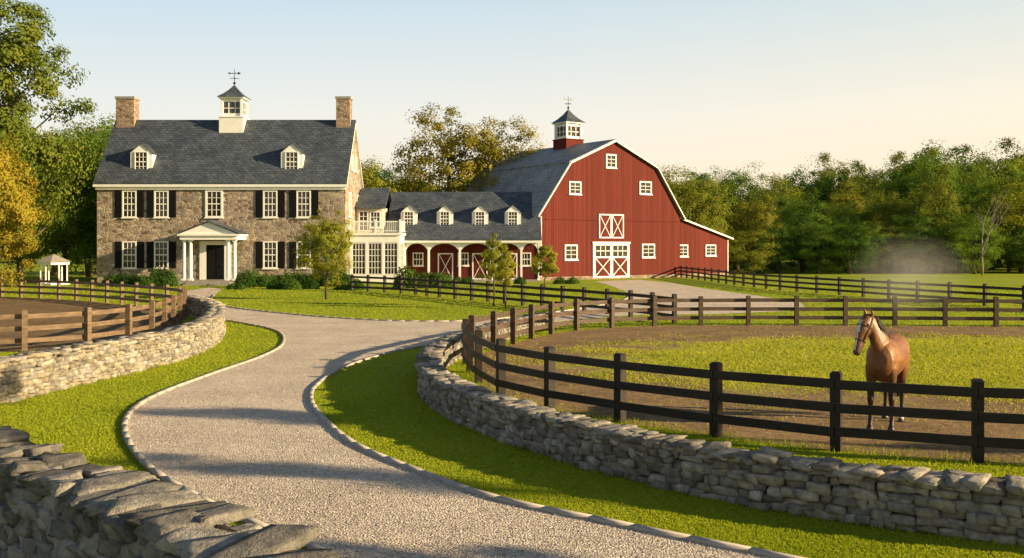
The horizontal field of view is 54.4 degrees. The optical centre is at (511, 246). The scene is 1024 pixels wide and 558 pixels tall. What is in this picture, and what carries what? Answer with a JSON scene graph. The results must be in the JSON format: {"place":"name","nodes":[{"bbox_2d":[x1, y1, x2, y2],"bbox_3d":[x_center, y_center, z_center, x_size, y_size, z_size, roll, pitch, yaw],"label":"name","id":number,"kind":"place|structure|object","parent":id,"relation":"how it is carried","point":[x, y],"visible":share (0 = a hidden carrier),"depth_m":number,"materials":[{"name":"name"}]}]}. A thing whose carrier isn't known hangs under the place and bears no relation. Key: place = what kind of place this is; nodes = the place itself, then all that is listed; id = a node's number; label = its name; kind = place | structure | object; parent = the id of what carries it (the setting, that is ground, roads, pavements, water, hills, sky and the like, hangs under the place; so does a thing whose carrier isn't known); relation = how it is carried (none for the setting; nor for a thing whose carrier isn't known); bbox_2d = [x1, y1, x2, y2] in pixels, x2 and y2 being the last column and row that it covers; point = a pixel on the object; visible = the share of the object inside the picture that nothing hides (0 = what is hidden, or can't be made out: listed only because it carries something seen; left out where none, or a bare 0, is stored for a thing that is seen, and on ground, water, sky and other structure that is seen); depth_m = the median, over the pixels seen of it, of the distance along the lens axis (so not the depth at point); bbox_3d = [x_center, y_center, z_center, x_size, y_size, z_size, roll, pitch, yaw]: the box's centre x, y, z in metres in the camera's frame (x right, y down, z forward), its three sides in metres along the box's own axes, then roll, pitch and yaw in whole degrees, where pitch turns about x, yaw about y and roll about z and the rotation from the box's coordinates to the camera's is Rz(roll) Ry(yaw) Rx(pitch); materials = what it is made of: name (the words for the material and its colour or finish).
{"place":"outdoors","nodes":[
{"label":"outdoors","id":0,"kind":"place"},
{"bbox_2d":[0,297,177,351],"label":"side paddock ground","id":1,"kind":"structure","parent":0,"point":[13,305],"depth_m":40.69,"materials":[{"name":"soil"}]},
{"bbox_2d":[127,280,803,557],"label":"driveway","id":2,"kind":"structure","parent":0,"point":[323,337],"depth_m":13.90,"materials":[{"name":"grey gravel"}]},
{"bbox_2d":[121,319,325,548],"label":"kerb","id":3,"kind":"structure","parent":2,"relation":"on","point":[145,462],"depth_m":15.76,"materials":[{"name":"stone"}]},
{"bbox_2d":[0,249,1023,557],"bbox_3d":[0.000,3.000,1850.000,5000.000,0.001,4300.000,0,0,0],"label":"ground","id":4,"kind":"structure","parent":0,"point":[988,277],"depth_m":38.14,"materials":[{"name":"green plant"}]},
{"bbox_2d":[3,150,51,274],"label":"woodland tree","id":5,"kind":"object","parent":4,"relation":"on","point":[18,268],"visible":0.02,"depth_m":102.64,"materials":[{"name":"green plant"}]},
{"bbox_2d":[0,130,55,292],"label":"tree","id":6,"kind":"object","parent":4,"relation":"on","point":[15,204],"visible":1,"depth_m":55.74,"materials":[{"name":"yellow plant"}]},
{"bbox_2d":[9,168,92,275],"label":"woodland tree","id":7,"kind":"object","parent":4,"relation":"on","point":[52,267],"visible":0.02,"depth_m":98.50,"materials":[{"name":"green plant"}]},
{"bbox_2d":[37,254,70,284],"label":"gazebo","id":8,"kind":"object","parent":4,"relation":"on","point":[53,259],"visible":0.85,"depth_m":77.39,"materials":[{"name":"white paint"}]},
{"bbox_2d":[0,0,107,253],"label":"tree","id":9,"kind":"object","parent":4,"relation":"on","point":[22,53],"visible":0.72,"depth_m":72.93,"materials":[{"name":"green plant"}]},
{"bbox_2d":[23,145,98,279],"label":"tree","id":10,"kind":"object","parent":4,"relation":"on","point":[61,240],"visible":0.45,"depth_m":87.06,"materials":[{"name":"green plant"}]},
{"bbox_2d":[36,110,114,276],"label":"woodland tree","id":11,"kind":"object","parent":4,"relation":"on","point":[89,273],"visible":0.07,"depth_m":94.87,"materials":[{"name":"green plant"}]},
{"bbox_2d":[37,117,115,263],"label":"woodland tree","id":12,"kind":"object","parent":4,"relation":"on","point":[87,127],"visible":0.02,"depth_m":170.15,"materials":[{"name":"green plant"}]},
{"bbox_2d":[67,128,112,266],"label":"tree","id":13,"kind":"object","parent":4,"relation":"on","point":[86,212],"visible":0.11,"depth_m":88.99,"materials":[{"name":"green plant"}]},
{"bbox_2d":[67,116,115,273],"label":"woodland tree","id":14,"kind":"object","parent":4,"relation":"on","point":[99,134],"visible":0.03,"depth_m":104.05,"materials":[{"name":"green plant"}]},
{"bbox_2d":[0,277,186,350],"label":"fence","id":15,"kind":"object","parent":4,"relation":"on","point":[87,313],"visible":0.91,"depth_m":33.21,"materials":[{"name":"brown wood"}]},
{"bbox_2d":[0,295,225,403],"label":"stone wall","id":16,"kind":"structure","parent":4,"relation":"on","point":[38,372],"depth_m":22.55,"materials":[{"name":"beige stone"}]},
{"bbox_2d":[156,267,179,286],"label":"shrub","id":17,"kind":"object","parent":4,"relation":"on","point":[172,280],"visible":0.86,"depth_m":74.03,"materials":[{"name":"green plant"}]},
{"bbox_2d":[0,425,342,557],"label":"stone wall","id":18,"kind":"structure","parent":4,"relation":"on","point":[55,502],"depth_m":7.98,"materials":[{"name":"grey stone"}]},
{"bbox_2d":[93,69,363,285],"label":"stone house","id":19,"kind":"structure","parent":4,"relation":"on","point":[229,195],"depth_m":79.40,"materials":[{"name":"stone"}]},
{"bbox_2d":[121,190,137,217],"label":"window","id":20,"kind":"structure","parent":19,"relation":"in","point":[129,197],"depth_m":79.36,"materials":[{"name":"white paint"}]},
{"bbox_2d":[121,241,137,268],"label":"window","id":21,"kind":"structure","parent":19,"relation":"in","point":[129,248],"depth_m":79.36,"materials":[{"name":"white paint"}]},
{"bbox_2d":[153,190,169,217],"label":"window","id":22,"kind":"structure","parent":19,"relation":"in","point":[161,197],"depth_m":79.36,"materials":[{"name":"white paint"}]},
{"bbox_2d":[154,241,168,268],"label":"window","id":23,"kind":"structure","parent":19,"relation":"in","point":[161,248],"depth_m":79.36,"materials":[{"name":"white paint"}]},
{"bbox_2d":[204,190,223,217],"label":"window","id":24,"kind":"structure","parent":19,"relation":"in","point":[213,198],"depth_m":79.38,"materials":[{"name":"white paint"}]},
{"bbox_2d":[206,245,223,278],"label":"door","id":25,"kind":"structure","parent":19,"relation":"in","point":[214,253],"depth_m":79.32,"materials":[{"name":"black paint"}]},
{"bbox_2d":[262,190,277,217],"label":"window","id":26,"kind":"structure","parent":19,"relation":"in","point":[270,197],"depth_m":79.38,"materials":[{"name":"white paint"}]},
{"bbox_2d":[262,241,277,268],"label":"window","id":27,"kind":"structure","parent":19,"relation":"in","point":[270,248],"depth_m":79.38,"materials":[{"name":"white paint"}]},
{"bbox_2d":[296,190,310,217],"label":"window","id":28,"kind":"structure","parent":19,"relation":"in","point":[303,197],"depth_m":79.38,"materials":[{"name":"white paint"}]},
{"bbox_2d":[233,269,256,287],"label":"shrub","id":29,"kind":"object","parent":4,"relation":"on","point":[245,279],"visible":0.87,"depth_m":71.88,"materials":[{"name":"green plant"}]},
{"bbox_2d":[252,273,275,286],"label":"shrub","id":30,"kind":"object","parent":4,"relation":"on","point":[261,281],"visible":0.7,"depth_m":73.38,"materials":[{"name":"green plant"}]},
{"bbox_2d":[291,209,354,299],"bbox_3d":[-10.579,0.516,55.700,3.735,5.282,3.408,0,0,0],"label":"tree","id":31,"kind":"object","parent":4,"relation":"on","point":[324,240],"visible":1,"depth_m":55.41,"materials":[{"name":"green plant"}]},
{"bbox_2d":[349,188,406,282],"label":"sunroom","id":32,"kind":"structure","parent":4,"relation":"on","point":[376,250],"depth_m":81.08,"materials":[{"name":"wood"}]},
{"bbox_2d":[352,243,364,273],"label":"window","id":33,"kind":"structure","parent":32,"relation":"in","point":[358,249],"depth_m":81.08,"materials":[{"name":"white paint"}]},
{"bbox_2d":[368,243,381,273],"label":"window","id":34,"kind":"structure","parent":32,"relation":"in","point":[374,249],"depth_m":81.08,"materials":[{"name":"white paint"}]},
{"bbox_2d":[384,243,396,273],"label":"window","id":35,"kind":"structure","parent":32,"relation":"in","point":[390,249],"depth_m":81.08,"materials":[{"name":"white paint"}]},
{"bbox_2d":[361,155,408,195],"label":"woodland tree","id":36,"kind":"object","parent":4,"relation":"on","point":[379,182],"visible":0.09,"depth_m":97.17,"materials":[{"name":"green plant"}]},
{"bbox_2d":[362,162,416,191],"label":"woodland tree","id":37,"kind":"object","parent":4,"relation":"on","point":[389,173],"visible":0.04,"depth_m":155.56,"materials":[{"name":"green plant"}]},
{"bbox_2d":[393,265,418,287],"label":"shrub","id":38,"kind":"object","parent":4,"relation":"on","point":[409,272],"visible":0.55,"depth_m":71.31,"materials":[{"name":"green plant"}]},
{"bbox_2d":[210,294,627,321],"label":"kerb","id":39,"kind":"structure","parent":4,"relation":"on","point":[212,296],"depth_m":41.60,"materials":[{"name":"stone"}]},
{"bbox_2d":[386,102,521,191],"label":"tree","id":40,"kind":"object","parent":4,"relation":"on","point":[445,145],"visible":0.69,"depth_m":99.17,"materials":[{"name":"green plant"}]},
{"bbox_2d":[386,192,541,281],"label":"stable","id":41,"kind":"structure","parent":4,"relation":"on","point":[451,233],"depth_m":86.84,"materials":[{"name":"red"}]},
{"bbox_2d":[438,253,452,278],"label":"door","id":42,"kind":"structure","parent":41,"relation":"in","point":[445,260],"depth_m":86.84,"materials":[{"name":"red paint"}]},
{"bbox_2d":[472,253,487,278],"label":"door","id":43,"kind":"structure","parent":41,"relation":"in","point":[476,258],"depth_m":86.84,"materials":[{"name":"red paint"}]},
{"bbox_2d":[476,232,511,305],"bbox_3d":[-0.951,1.226,49.763,1.587,3.853,1.388,0,0,-36],"label":"tree","id":44,"kind":"object","parent":4,"relation":"on","point":[491,256],"visible":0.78,"depth_m":49.59,"materials":[{"name":"green plant"}]},
{"bbox_2d":[455,114,547,190],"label":"tree","id":45,"kind":"object","parent":4,"relation":"on","point":[520,139],"visible":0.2,"depth_m":101.28,"materials":[{"name":"green plant"}]},
{"bbox_2d":[495,246,517,308],"bbox_3d":[-0.288,1.546,47.843,1.301,3.160,1.138,0,0,30],"label":"tree","id":46,"kind":"object","parent":4,"relation":"on","point":[508,267],"visible":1,"depth_m":47.68,"materials":[{"name":"green plant"}]},
{"bbox_2d":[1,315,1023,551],"bbox_3d":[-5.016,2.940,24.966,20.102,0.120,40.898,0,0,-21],"label":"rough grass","id":47,"kind":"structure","parent":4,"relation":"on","point":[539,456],"depth_m":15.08,"materials":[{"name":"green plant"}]},
{"bbox_2d":[350,274,676,322],"bbox_3d":[-1.672,2.487,53.090,1.420,1.252,32.798,0,0,-32],"label":"fence","id":48,"kind":"object","parent":4,"relation":"on","point":[630,294],"visible":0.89,"depth_m":50.77,"materials":[{"name":"brown wood"}]},
{"bbox_2d":[528,244,559,286],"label":"tree","id":49,"kind":"object","parent":4,"relation":"on","point":[545,251],"visible":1,"depth_m":72.88,"materials":[{"name":"green plant"}]},
{"bbox_2d":[309,345,805,557],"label":"kerb","id":50,"kind":"structure","parent":4,"relation":"on","point":[570,513],"depth_m":11.46,"materials":[{"name":"stone"}]},
{"bbox_2d":[466,98,733,280],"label":"red barn","id":51,"kind":"structure","parent":4,"relation":"on","point":[607,209],"depth_m":92.35,"materials":[{"name":"red wood"}]},
{"bbox_2d":[564,245,578,260],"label":"window","id":52,"kind":"structure","parent":51,"relation":"in","point":[570,251],"depth_m":88.68,"materials":[{"name":"white paint"}]},
{"bbox_2d":[594,244,611,277],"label":"door","id":53,"kind":"structure","parent":51,"relation":"in","point":[602,252],"depth_m":90.75,"materials":[{"name":"white paint"}]},
{"bbox_2d":[598,214,611,237],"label":"loft door","id":54,"kind":"structure","parent":51,"relation":"in","point":[604,226],"depth_m":90.87,"materials":[{"name":"white paint"}]},
{"bbox_2d":[612,214,623,237],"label":"loft door","id":55,"kind":"structure","parent":51,"relation":"in","point":[617,226],"depth_m":91.79,"materials":[{"name":"white paint"}]},
{"bbox_2d":[612,244,628,277],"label":"door","id":56,"kind":"structure","parent":51,"relation":"in","point":[620,252],"depth_m":91.97,"materials":[{"name":"white paint"}]},
{"bbox_2d":[639,181,652,194],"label":"window","id":57,"kind":"structure","parent":51,"relation":"in","point":[645,187],"depth_m":93.78,"materials":[{"name":"white paint"}]},
{"bbox_2d":[641,244,655,257],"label":"window","id":58,"kind":"structure","parent":51,"relation":"in","point":[648,250],"depth_m":94.01,"materials":[{"name":"white paint"}]},
{"bbox_2d":[659,163,723,228],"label":"woodland tree","id":59,"kind":"object","parent":4,"relation":"on","point":[671,183],"visible":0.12,"depth_m":109.70,"materials":[{"name":"green plant"}]},
{"bbox_2d":[671,175,736,234],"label":"woodland tree","id":60,"kind":"object","parent":4,"relation":"on","point":[718,221],"visible":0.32,"depth_m":106.81,"materials":[{"name":"green plant"}]},
{"bbox_2d":[677,165,737,207],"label":"woodland tree","id":61,"kind":"object","parent":4,"relation":"on","point":[704,175],"visible":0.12,"depth_m":141.92,"materials":[{"name":"green plant"}]},
{"bbox_2d":[414,312,1023,546],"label":"stone wall","id":62,"kind":"structure","parent":4,"relation":"on","point":[968,505],"depth_m":11.58,"materials":[{"name":"grey stone"}]},
{"bbox_2d":[703,201,760,270],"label":"woodland tree","id":63,"kind":"object","parent":4,"relation":"on","point":[736,225],"visible":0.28,"depth_m":113.79,"materials":[{"name":"green plant"}]},
{"bbox_2d":[712,158,771,265],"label":"woodland tree","id":64,"kind":"object","parent":4,"relation":"on","point":[740,179],"visible":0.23,"depth_m":140.80,"materials":[{"name":"green plant"}]},
{"bbox_2d":[461,319,1023,463],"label":"fence","id":65,"kind":"object","parent":4,"relation":"on","point":[977,392],"visible":0.94,"depth_m":15.27,"materials":[{"name":"black wood"}]},
{"bbox_2d":[461,295,1023,349],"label":"fence","id":66,"kind":"object","parent":4,"relation":"on","point":[531,319],"visible":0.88,"depth_m":37.27,"materials":[{"name":"brown wood"}]},
{"bbox_2d":[727,229,778,272],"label":"woodland tree","id":67,"kind":"object","parent":4,"relation":"on","point":[738,256],"visible":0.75,"depth_m":106.14,"materials":[{"name":"green plant"}]},
{"bbox_2d":[729,194,785,272],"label":"woodland tree","id":68,"kind":"object","parent":4,"relation":"on","point":[753,223],"visible":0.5,"depth_m":111.50,"materials":[{"name":"green plant"}]},
{"bbox_2d":[731,187,807,270],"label":"woodland tree","id":69,"kind":"object","parent":4,"relation":"on","point":[779,202],"visible":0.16,"depth_m":121.58,"materials":[{"name":"green plant"}]},
{"bbox_2d":[747,172,804,267],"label":"woodland tree","id":70,"kind":"object","parent":4,"relation":"on","point":[780,189],"visible":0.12,"depth_m":135.21,"materials":[{"name":"green plant"}]},
{"bbox_2d":[746,222,806,272],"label":"woodland tree","id":71,"kind":"object","parent":4,"relation":"on","point":[779,257],"visible":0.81,"depth_m":108.34,"materials":[{"name":"green plant"}]},
{"bbox_2d":[763,163,826,263],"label":"woodland tree","id":72,"kind":"object","parent":4,"relation":"on","point":[800,180],"visible":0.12,"depth_m":158.18,"materials":[{"name":"green plant"}]},
{"bbox_2d":[773,193,835,272],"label":"woodland tree","id":73,"kind":"object","parent":4,"relation":"on","point":[790,215],"visible":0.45,"depth_m":112.13,"materials":[{"name":"green plant"}]},
{"bbox_2d":[785,187,825,269],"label":"woodland tree","id":74,"kind":"object","parent":4,"relation":"on","point":[815,202],"visible":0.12,"depth_m":126.13,"materials":[{"name":"green plant"}]},
{"bbox_2d":[791,219,846,273],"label":"woodland tree","id":75,"kind":"object","parent":4,"relation":"on","point":[809,254],"visible":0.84,"depth_m":107.78,"materials":[{"name":"green plant"}]},
{"bbox_2d":[804,169,860,265],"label":"woodland tree","id":76,"kind":"object","parent":4,"relation":"on","point":[826,186],"visible":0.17,"depth_m":141.98,"materials":[{"name":"green plant"}]},
{"bbox_2d":[804,151,862,262],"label":"woodland tree","id":77,"kind":"object","parent":4,"relation":"on","point":[832,173],"visible":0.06,"depth_m":158.96,"materials":[{"name":"green plant"}]},
{"bbox_2d":[820,197,869,271],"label":"woodland tree","id":78,"kind":"object","parent":4,"relation":"on","point":[845,210],"visible":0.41,"depth_m":117.22,"materials":[{"name":"green plant"}]},
{"bbox_2d":[817,179,874,270],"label":"woodland tree","id":79,"kind":"object","parent":4,"relation":"on","point":[845,200],"visible":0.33,"depth_m":121.27,"materials":[{"name":"green plant"}]},
{"bbox_2d":[679,266,1023,307],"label":"fence","id":80,"kind":"object","parent":4,"relation":"on","point":[948,285],"visible":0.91,"depth_m":59.41,"materials":[{"name":"brown wood"}]},
{"bbox_2d":[813,217,889,273],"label":"woodland tree","id":81,"kind":"object","parent":4,"relation":"on","point":[859,257],"visible":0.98,"depth_m":106.19,"materials":[{"name":"green plant"}]},
{"bbox_2d":[838,163,889,267],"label":"woodland tree","id":82,"kind":"object","parent":4,"relation":"on","point":[868,185],"visible":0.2,"depth_m":136.01,"materials":[{"name":"green plant"}]},
{"bbox_2d":[840,219,916,272],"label":"woodland tree","id":83,"kind":"object","parent":4,"relation":"on","point":[886,231],"visible":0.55,"depth_m":109.31,"materials":[{"name":"green plant"}]},
{"bbox_2d":[862,174,908,269],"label":"woodland tree","id":84,"kind":"object","parent":4,"relation":"on","point":[881,192],"visible":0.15,"depth_m":123.89,"materials":[{"name":"green plant"}]},
{"bbox_2d":[856,189,922,271],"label":"woodland tree","id":85,"kind":"object","parent":4,"relation":"on","point":[894,207],"visible":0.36,"depth_m":116.73,"materials":[{"name":"green plant"}]},
{"bbox_2d":[868,150,929,266],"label":"woodland tree","id":86,"kind":"object","parent":4,"relation":"on","point":[900,154],"visible":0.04,"depth_m":139.79,"materials":[{"name":"green plant"}]},
{"bbox_2d":[881,209,946,273],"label":"woodland tree","id":87,"kind":"object","parent":4,"relation":"on","point":[914,249],"visible":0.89,"depth_m":108.42,"materials":[{"name":"green plant"}]},
{"bbox_2d":[876,150,971,269],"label":"woodland tree","id":88,"kind":"object","parent":4,"relation":"on","point":[904,175],"visible":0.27,"depth_m":122.88,"materials":[{"name":"green plant"}]},
{"bbox_2d":[891,165,973,272],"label":"woodland tree","id":89,"kind":"object","parent":4,"relation":"on","point":[933,204],"visible":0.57,"depth_m":111.24,"materials":[{"name":"green plant"}]},
{"bbox_2d":[901,146,973,266],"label":"woodland tree","id":90,"kind":"object","parent":4,"relation":"on","point":[931,152],"visible":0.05,"depth_m":139.15,"materials":[{"name":"green plant"}]},
{"bbox_2d":[899,139,977,262],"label":"woodland tree","id":91,"kind":"object","parent":4,"relation":"on","point":[952,153],"visible":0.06,"depth_m":155.66,"materials":[{"name":"green plant"}]},
{"bbox_2d":[914,218,977,272],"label":"woodland tree","id":92,"kind":"object","parent":4,"relation":"on","point":[938,255],"visible":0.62,"depth_m":109.35,"materials":[{"name":"green plant"}]},
{"bbox_2d":[931,164,992,269],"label":"woodland tree","id":93,"kind":"object","parent":4,"relation":"on","point":[967,169],"visible":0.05,"depth_m":123.58,"materials":[{"name":"green plant"}]},
{"bbox_2d":[948,143,999,180],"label":"woodland tree","id":94,"kind":"object","parent":4,"relation":"on","point":[966,148],"visible":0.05,"depth_m":155.40,"materials":[{"name":"green plant"}]},
{"bbox_2d":[943,174,1006,271],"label":"woodland tree","id":95,"kind":"object","parent":4,"relation":"on","point":[974,193],"visible":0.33,"depth_m":114.09,"materials":[{"name":"green plant"}]},
{"bbox_2d":[943,208,1010,273],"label":"woodland tree","id":96,"kind":"object","parent":4,"relation":"on","point":[959,246],"visible":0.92,"depth_m":106.58,"materials":[{"name":"green plant"}]},
{"bbox_2d":[953,154,1023,269],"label":"woodland tree","id":97,"kind":"object","parent":4,"relation":"on","point":[1010,171],"visible":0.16,"depth_m":125.72,"materials":[{"name":"green plant"}]},
{"bbox_2d":[975,189,1011,274],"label":"bare tree","id":98,"kind":"object","parent":4,"relation":"on","point":[982,253],"visible":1,"depth_m":101.96,"materials":[{"name":"brown plant"}]},
{"bbox_2d":[973,178,1023,272],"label":"woodland tree","id":99,"kind":"object","parent":4,"relation":"on","point":[1010,216],"visible":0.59,"depth_m":111.52,"materials":[{"name":"green plant"}]},
{"bbox_2d":[976,215,1023,272],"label":"woodland tree","id":100,"kind":"object","parent":4,"relation":"on","point":[1017,240],"visible":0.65,"depth_m":109.62,"materials":[{"name":"green plant"}]},
{"bbox_2d":[985,136,1023,176],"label":"woodland tree","id":101,"kind":"object","parent":4,"relation":"on","point":[1008,144],"visible":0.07,"depth_m":154.92,"materials":[{"name":"green plant"}]},
{"bbox_2d":[1001,160,1023,247],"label":"woodland tree","id":102,"kind":"object","parent":4,"relation":"on","point":[1017,187],"visible":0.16,"depth_m":118.76,"materials":[{"name":"green plant"}]},
{"bbox_2d":[0,0,1023,200],"label":"sky","id":103,"kind":"structure","parent":0,"point":[702,85],"materials":[{"name":"blue"}]},
{"bbox_2d":[470,325,1023,461],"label":"paddock grass","id":104,"kind":"structure","parent":0,"point":[919,363],"depth_m":25.92,"materials":[{"name":"green plant"}]},
{"bbox_2d":[471,325,1023,464],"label":"paddock ground","id":105,"kind":"structure","parent":0,"point":[568,339],"depth_m":21.72,"materials":[{"name":"brown soil"}]},
{"bbox_2d":[853,309,909,430],"bbox_3d":[6.289,2.020,16.745,0.662,1.987,2.025,0,0,31],"label":"horse","id":106,"kind":"object","parent":105,"relation":"on","point":[887,357],"visible":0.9,"depth_m":16.17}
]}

